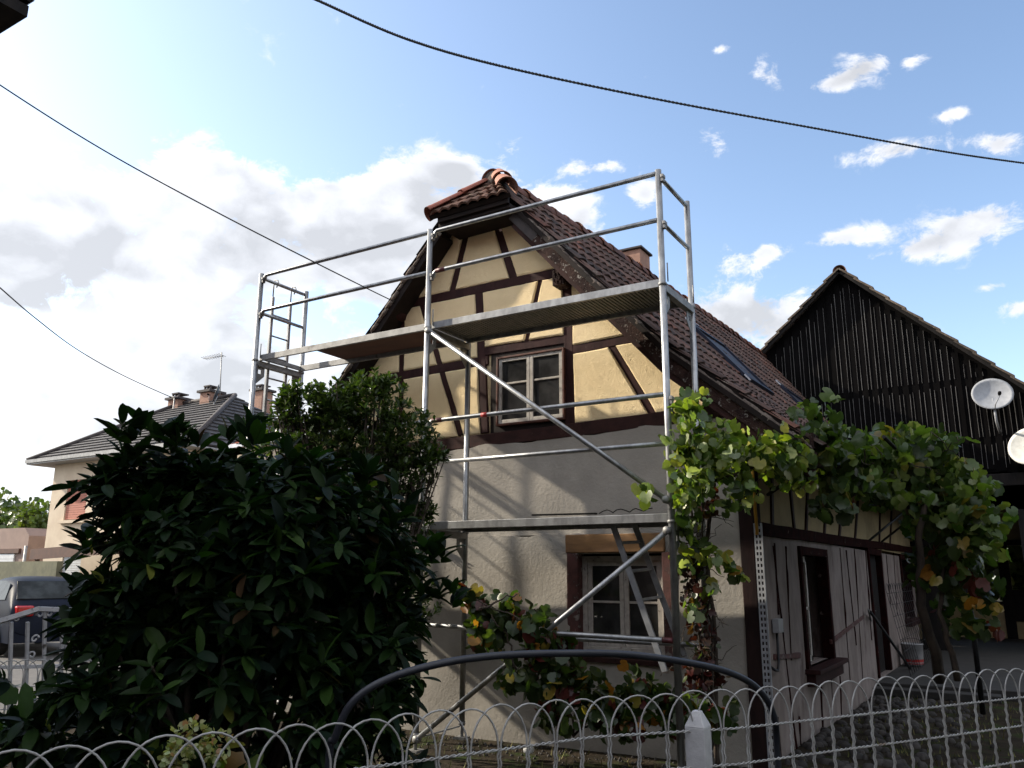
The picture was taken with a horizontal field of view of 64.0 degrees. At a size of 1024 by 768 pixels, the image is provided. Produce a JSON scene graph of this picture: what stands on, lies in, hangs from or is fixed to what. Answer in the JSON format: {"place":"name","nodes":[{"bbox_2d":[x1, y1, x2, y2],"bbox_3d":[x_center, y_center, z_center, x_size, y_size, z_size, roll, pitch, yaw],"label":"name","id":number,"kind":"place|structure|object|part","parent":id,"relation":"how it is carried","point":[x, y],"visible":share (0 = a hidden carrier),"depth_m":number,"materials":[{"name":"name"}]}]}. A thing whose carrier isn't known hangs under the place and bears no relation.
{"place":"outdoors","nodes":[
{"label":"outdoors","id":0,"kind":"place"},
{"bbox_2d":[0,641,275,724],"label":"road","id":1,"kind":"structure","parent":0,"point":[18,656],"depth_m":14.95,"materials":[{"name":"grey asphalt"}]},
{"bbox_2d":[0,576,73,655],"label":"parked car","id":2,"kind":"object","parent":1,"relation":"on","point":[20,593],"visible":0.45,"depth_m":15.63,"materials":[{"name":"grey metal"}]},
{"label":"side window","id":3,"kind":"part","parent":2,"relation":"part of","materials":[{"name":"grey glass"}]},
{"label":"rear window","id":4,"kind":"part","parent":2,"relation":"part of","materials":[{"name":"grey glass"}]},
{"bbox_2d":[0,579,1023,767],"bbox_3d":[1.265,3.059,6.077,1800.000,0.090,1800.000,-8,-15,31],"label":"ground","id":5,"kind":"structure","parent":0,"point":[508,761],"depth_m":7.59,"materials":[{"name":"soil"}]},
{"bbox_2d":[0,0,34,33],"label":"tall house","id":6,"kind":"structure","parent":5,"relation":"on","point":[13,12],"depth_m":6.56,"materials":[{"name":"grey tile"}]},
{"bbox_2d":[0,528,46,561],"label":"garage","id":7,"kind":"structure","parent":5,"relation":"on","point":[17,544],"depth_m":33.02,"materials":[{"name":"beige paint"}]},
{"bbox_2d":[0,554,15,561],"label":"shutter door","id":8,"kind":"structure","parent":7,"relation":"in","point":[3,557],"depth_m":33.05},
{"bbox_2d":[0,685,48,767],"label":"leafy plant","id":9,"kind":"object","parent":5,"relation":"on","point":[10,696],"visible":0.07,"depth_m":3.36,"materials":[{"name":"green plant"}]},
{"bbox_2d":[0,487,50,528],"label":"broadleaf tree","id":10,"kind":"object","parent":5,"relation":"on","point":[8,506],"visible":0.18,"depth_m":45.38,"materials":[{"name":"green plant"}]},
{"bbox_2d":[4,500,49,528],"bbox_3d":[-22.033,7.744,37.532,3.010,4.872,2.403,12,-18,-41],"label":"broadleaf tree","id":11,"kind":"object","parent":5,"relation":"on","point":[39,519],"visible":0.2,"depth_m":37.68,"materials":[{"name":"green plant"}]},
{"bbox_2d":[0,561,62,579],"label":"concrete wall","id":12,"kind":"structure","parent":5,"relation":"on","point":[29,568],"depth_m":25.50,"materials":[{"name":"beige concrete"}]},
{"bbox_2d":[0,606,63,733],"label":"iron gate","id":13,"kind":"structure","parent":5,"relation":"on","point":[45,611],"depth_m":6.05,"materials":[{"name":"grey metal"}]},
{"bbox_2d":[0,659,66,767],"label":"wire fence","id":14,"kind":"object","parent":5,"relation":"on","point":[23,678],"visible":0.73,"depth_m":4.81,"materials":[{"name":"grey metal"}]},
{"bbox_2d":[29,545,99,560],"bbox_3d":[-12.108,5.991,24.983,8.108,2.666,0.875,-8,-15,31],"label":"canopy","id":15,"kind":"object","parent":5,"relation":"on","point":[47,553],"visible":0.27,"depth_m":26.21,"materials":[{"name":"metal"}]},
{"bbox_2d":[25,384,279,576],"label":"neighbour house","id":16,"kind":"structure","parent":5,"relation":"on","point":[66,461],"depth_m":29.07,"materials":[{"name":"beige paint"}]},
{"bbox_2d":[62,557,80,574],"bbox_3d":[-15.026,6.380,28.042,1.100,0.952,0.060,-8,-15,31],"label":"window","id":17,"kind":"structure","parent":16,"relation":"in","point":[77,562],"depth_m":28.02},
{"bbox_2d":[57,480,87,523],"bbox_3d":[-15.180,4.095,28.594,1.600,1.492,0.280,-8,-15,31],"label":"window","id":18,"kind":"structure","parent":16,"relation":"in","point":[73,510],"depth_m":28.59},
{"bbox_2d":[0,287,171,397],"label":"overhead cable","id":19,"kind":"object","parent":16,"relation":"attached to","point":[70,344],"visible":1,"depth_m":20.24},
{"bbox_2d":[207,385,218,403],"bbox_3d":[-11.134,0.649,30.803,0.425,1.283,0.707,-3,-13,12],"label":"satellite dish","id":20,"kind":"object","parent":16,"relation":"attached to","point":[215,395],"visible":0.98,"depth_m":30.64,"materials":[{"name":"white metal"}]},
{"bbox_2d":[201,352,225,394],"bbox_3d":[-11.748,-0.220,32.094,1.202,1.997,0.362,-8,-15,31],"label":"tv antenna","id":21,"kind":"object","parent":16,"relation":"attached to","point":[221,356],"visible":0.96,"depth_m":31.98,"materials":[{"name":"silver metal"}]},
{"bbox_2d":[142,714,263,767],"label":"hydrangea","id":22,"kind":"object","parent":5,"relation":"on","point":[230,759],"visible":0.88,"depth_m":2.70,"materials":[{"name":"green plant"}]},
{"bbox_2d":[0,403,471,767],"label":"laurel shrub","id":23,"kind":"object","parent":5,"relation":"on","point":[221,588],"visible":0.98,"depth_m":3.28,"materials":[{"name":"green plant"}]},
{"bbox_2d":[228,442,277,459],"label":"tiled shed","id":24,"kind":"structure","parent":5,"relation":"on","point":[234,445],"depth_m":21.24,"materials":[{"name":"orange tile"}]},
{"bbox_2d":[251,366,451,744],"bbox_3d":[-1.456,1.570,7.250,1.792,3.339,1.662,2,-13,-7],"label":"evergreen shrub","id":25,"kind":"object","parent":5,"relation":"on","point":[335,414],"visible":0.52,"depth_m":7.00,"materials":[{"name":"green plant"}]},
{"bbox_2d":[425,725,459,736],"bbox_3d":[-0.654,3.263,7.714,0.328,0.092,0.030,2,-13,-6],"label":"metal rod","id":26,"kind":"object","parent":5,"relation":"on","point":[442,730],"visible":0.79,"depth_m":7.71,"materials":[{"name":"grey metal"}]},
{"bbox_2d":[246,169,714,767],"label":"scaffold","id":27,"kind":"object","parent":5,"relation":"on","point":[660,295],"visible":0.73,"depth_m":7.70,"materials":[{"name":"silver metal"}]},
{"bbox_2d":[260,280,296,446],"bbox_3d":[-2.800,0.188,9.758,0.108,2.936,0.321,-8,-15,31],"label":"ladder","id":28,"kind":"object","parent":27,"relation":"attached to","point":[267,377],"visible":0.47,"depth_m":9.88,"materials":[{"name":"silver metal"}]},
{"bbox_2d":[532,513,596,515],"bbox_3d":[0.459,1.156,7.272,0.641,0.022,0.030,-8,-15,31],"label":"stick","id":29,"kind":"object","parent":27,"relation":"on","point":[564,514],"visible":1,"depth_m":7.25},
{"bbox_2d":[599,508,652,513],"bbox_3d":[0.968,1.086,7.030,0.494,0.038,0.049,-8,-15,31],"label":"wire","id":30,"kind":"object","parent":27,"relation":"on","point":[624,510],"visible":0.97,"depth_m":7.04,"materials":[{"name":"metal"}]},
{"bbox_2d":[611,525,688,671],"bbox_3d":[1.192,1.823,7.066,0.619,1.220,0.358,-3,-14,14],"label":"ladder","id":31,"kind":"object","parent":27,"relation":"attached to","point":[636,590],"visible":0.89,"depth_m":7.05,"materials":[{"name":"white metal"}]},
{"bbox_2d":[0,668,1023,767],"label":"wire fence","id":32,"kind":"object","parent":5,"relation":"on","point":[698,739],"visible":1,"depth_m":2.49,"materials":[{"name":"grey metal"}]},
{"bbox_2d":[523,745,533,753],"bbox_3d":[0.150,3.216,7.215,0.097,0.070,0.098,-8,-15,31],"label":"white stone","id":33,"kind":"object","parent":5,"relation":"on","point":[531,751],"visible":0.36,"depth_m":7.18,"materials":[{"name":"white stone"}]},
{"bbox_2d":[324,650,781,767],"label":"garden hoop","id":34,"kind":"object","parent":5,"relation":"on","point":[352,702],"visible":0.97,"depth_m":2.80,"materials":[{"name":"black metal"}]},
{"bbox_2d":[402,735,742,767],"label":"gravel","id":35,"kind":"structure","parent":5,"relation":"on","point":[619,760],"depth_m":7.41,"materials":[{"name":"grey gravel"}]},
{"bbox_2d":[447,581,740,744],"bbox_3d":[0.635,2.307,6.840,2.447,1.287,0.707,-2,-13,10],"label":"vine","id":36,"kind":"object","parent":5,"relation":"on","point":[559,679],"visible":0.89,"depth_m":6.75,"materials":[{"name":"green plant"}]},
{"bbox_2d":[283,168,920,767],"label":"half timbered house","id":37,"kind":"structure","parent":5,"relation":"on","point":[827,588],"depth_m":8.55,"materials":[{"name":"yellow paint"}]},
{"bbox_2d":[0,84,394,301],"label":"overhead cable","id":38,"kind":"object","parent":37,"relation":"attached to","point":[180,192],"visible":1,"depth_m":7.11,"materials":[{"name":"black rubber"}]},
{"bbox_2d":[496,347,565,426],"bbox_3d":[0.200,0.041,8.787,0.840,0.770,0.070,-8,-15,31],"label":"window","id":39,"kind":"structure","parent":37,"relation":"in","point":[539,376],"depth_m":8.77,"materials":[{"name":"white wood"}]},
{"bbox_2d":[582,555,664,654],"bbox_3d":[1.080,2.097,7.823,0.870,0.895,0.070,-8,-15,31],"label":"window","id":40,"kind":"structure","parent":37,"relation":"in","point":[614,609],"depth_m":7.84,"materials":[{"name":"white wood"}]},
{"bbox_2d":[661,436,753,767],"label":"climbing vine","id":41,"kind":"object","parent":37,"relation":"attached to","point":[692,561],"visible":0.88,"depth_m":6.61,"materials":[{"name":"green plant"}]},
{"bbox_2d":[685,317,774,395],"bbox_3d":[3.170,-0.361,11.769,0.865,1.043,1.490,-8,-15,31],"label":"roof window","id":42,"kind":"structure","parent":37,"relation":"in","point":[732,359],"depth_m":11.73,"materials":[{"name":"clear glass"}]},
{"bbox_2d":[748,435,758,534],"bbox_3d":[2.128,0.777,7.260,0.043,1.100,0.027,-8,-15,31],"label":"yellow pole","id":43,"kind":"object","parent":37,"relation":"attached to","point":[755,515],"visible":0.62,"depth_m":7.16,"materials":[{"name":"yellow metal"}]},
{"bbox_2d":[776,380,823,421],"bbox_3d":[5.729,0.449,15.991,0.675,0.851,1.790,-8,-15,31],"label":"roof window","id":44,"kind":"structure","parent":37,"relation":"in","point":[794,397],"depth_m":15.59,"materials":[{"name":"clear glass"}]},
{"bbox_2d":[797,546,848,687],"bbox_3d":[3.366,2.500,8.978,0.255,1.394,1.570,-8,-15,31],"label":"window","id":45,"kind":"structure","parent":37,"relation":"in","point":[827,670],"depth_m":9.02,"materials":[{"name":"brown wood"}]},
{"bbox_2d":[859,547,892,677],"bbox_3d":[5.624,3.489,12.661,0.138,1.864,1.355,-8,-15,31],"label":"door","id":46,"kind":"structure","parent":37,"relation":"in","point":[877,593],"depth_m":12.96,"materials":[{"name":"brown wood"}]},
{"bbox_2d":[892,554,920,626],"bbox_3d":[7.622,3.967,15.839,0.240,1.312,1.460,-8,-15,31],"label":"window","id":47,"kind":"structure","parent":37,"relation":"in","point":[903,563],"depth_m":16.23,"materials":[{"name":"black glass"}]},
{"bbox_2d":[753,523,774,767],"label":"perforated rail","id":48,"kind":"object","parent":5,"relation":"on","point":[764,628],"visible":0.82,"depth_m":6.97,"materials":[{"name":"white metal"}]},
{"bbox_2d":[630,387,1018,767],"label":"grape vine","id":49,"kind":"object","parent":5,"relation":"on","point":[957,511],"visible":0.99,"depth_m":7.08,"materials":[{"name":"green plant"}]},
{"bbox_2d":[766,435,985,714],"bbox_3d":[4.687,2.530,9.834,1.416,2.676,7.818,-8,-15,31],"label":"pergola","id":50,"kind":"object","parent":5,"relation":"on","point":[974,648],"visible":0.28,"depth_m":9.61,"materials":[{"name":"wood"}]},
{"bbox_2d":[785,695,994,767],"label":"cobbles","id":51,"kind":"object","parent":5,"relation":"on","point":[824,734],"visible":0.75,"depth_m":8.18,"materials":[{"name":"grey stone"}]},
{"bbox_2d":[760,265,1023,650],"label":"timber barn","id":52,"kind":"structure","parent":5,"relation":"on","point":[870,355],"depth_m":18.36,"materials":[{"name":"wood"}]},
{"bbox_2d":[971,378,1013,433],"bbox_3d":[9.890,0.413,16.726,0.673,1.125,0.606,5,-14,-18],"label":"satellite dish","id":53,"kind":"object","parent":52,"relation":"attached to","point":[993,394],"visible":1,"depth_m":16.83,"materials":[{"name":"white metal"}]},
{"bbox_2d":[1008,429,1023,463],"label":"satellite dish","id":54,"kind":"object","parent":52,"relation":"attached to","point":[1016,447],"visible":1,"depth_m":16.50,"materials":[{"name":"white metal"}]},
{"bbox_2d":[912,546,1023,600],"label":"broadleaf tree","id":55,"kind":"object","parent":5,"relation":"on","point":[956,591],"visible":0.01,"depth_m":25.54,"materials":[{"name":"green plant"}]},
{"bbox_2d":[957,546,1023,600],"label":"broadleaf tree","id":56,"kind":"object","parent":5,"relation":"on","point":[1016,551],"visible":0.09,"depth_m":25.73,"materials":[{"name":"green plant"}]},
{"bbox_2d":[0,0,1023,578],"label":"sky","id":57,"kind":"structure","parent":0,"point":[321,131],"materials":[{"name":"blue"}]},
{"bbox_2d":[314,0,1023,163],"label":"overhead cable","id":58,"kind":"object","parent":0,"point":[529,72],"visible":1,"depth_m":7.77,"materials":[{"name":"black rubber"}]},
{"bbox_2d":[873,636,1023,703],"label":"path","id":59,"kind":"structure","parent":0,"point":[1007,654],"depth_m":12.67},
{"bbox_2d":[870,610,910,668],"bbox_3d":[5.744,3.906,12.401,0.040,1.009,2.568,-9,-16,34],"label":"pole","id":60,"kind":"object","parent":59,"relation":"on","point":[887,636],"visible":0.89,"depth_m":12.23,"materials":[{"name":"metal"}]},
{"bbox_2d":[886,582,930,675],"bbox_3d":[6.752,4.065,13.894,0.238,1.358,3.308,-8,-15,31],"label":"panel","id":61,"kind":"object","parent":59,"relation":"on","point":[895,584],"visible":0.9,"depth_m":13.60,"materials":[{"name":"metal"}]},
{"bbox_2d":[900,638,923,665],"bbox_3d":[6.753,4.515,13.829,0.364,0.442,0.360,-8,-15,31],"label":"bucket","id":62,"kind":"object","parent":59,"relation":"on","point":[919,649],"visible":0.77,"depth_m":13.69,"materials":[{"name":"grey plastic"}]}
]}

